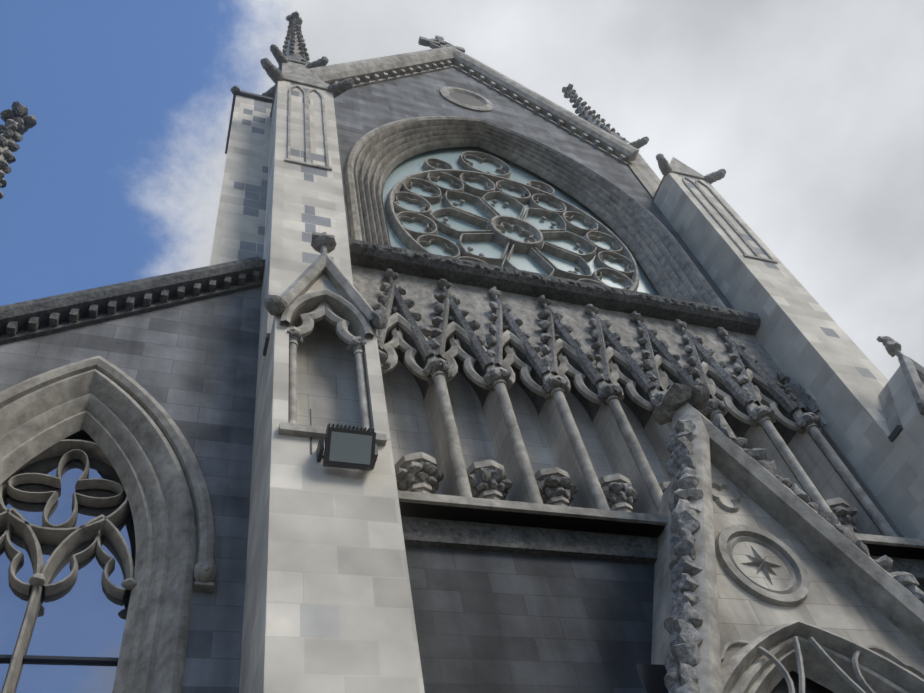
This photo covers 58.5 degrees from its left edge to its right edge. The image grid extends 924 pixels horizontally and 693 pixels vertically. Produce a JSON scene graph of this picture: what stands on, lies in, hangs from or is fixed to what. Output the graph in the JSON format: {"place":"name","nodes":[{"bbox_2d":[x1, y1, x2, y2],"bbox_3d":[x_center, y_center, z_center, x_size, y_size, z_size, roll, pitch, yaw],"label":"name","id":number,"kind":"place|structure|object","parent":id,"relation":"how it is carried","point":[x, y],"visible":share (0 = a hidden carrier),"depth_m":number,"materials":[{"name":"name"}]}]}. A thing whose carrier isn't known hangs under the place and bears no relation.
{"place":"outdoors","nodes":[
{"label":"outdoors","id":0,"kind":"place"},
{"bbox_2d":[0,0,923,380],"label":"sky","id":1,"kind":"structure","parent":0,"point":[812,111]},
{"label":"ground","id":2,"kind":"structure","parent":0,"visible":0},
{"bbox_2d":[0,101,36,198],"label":"pinnacle","id":3,"kind":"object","parent":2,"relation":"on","point":[18,120],"depth_m":13.49,"materials":[{"name":"grey stone"}]},
{"bbox_2d":[0,256,264,692],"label":"aisle","id":4,"kind":"object","parent":2,"relation":"on","point":[127,413],"visible":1,"depth_m":9.85,"materials":[{"name":"grey stone"}]},
{"bbox_2d":[210,11,923,692],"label":"buttresses","id":5,"kind":"structure","parent":2,"relation":"on","point":[328,605],"depth_m":11.15,"materials":[{"name":"grey stone"}]},
{"bbox_2d":[310,409,377,470],"bbox_3d":[-1.225,0.883,8.643,0.660,0.963,0.351,9,-56,-17],"label":"floodlight","id":6,"kind":"object","parent":5,"relation":"attached to","point":[348,448],"visible":1,"depth_m":8.37,"materials":[{"name":"grey"}]},
{"bbox_2d":[308,35,760,334],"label":"gable wall","id":7,"kind":"structure","parent":5,"relation":"attached to","point":[392,112],"depth_m":22.00,"materials":[{"name":"grey stone"}]},
{"bbox_2d":[383,147,659,295],"bbox_3d":[1.111,-3.150,20.234,7.040,9.050,0.340,9,-56,-17],"label":"rose window","id":8,"kind":"structure","parent":7,"relation":"in","point":[478,204],"depth_m":20.06,"materials":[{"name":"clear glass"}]},
{"bbox_2d":[351,265,923,582],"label":"arcade","id":9,"kind":"object","parent":5,"relation":"attached to","point":[522,424],"visible":0.77,"depth_m":13.71},
{"bbox_2d":[405,383,923,692],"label":"entrance portal","id":10,"kind":"object","parent":2,"relation":"on","point":[757,576],"visible":1,"depth_m":9.61,"materials":[{"name":"grey stone"}]}
]}

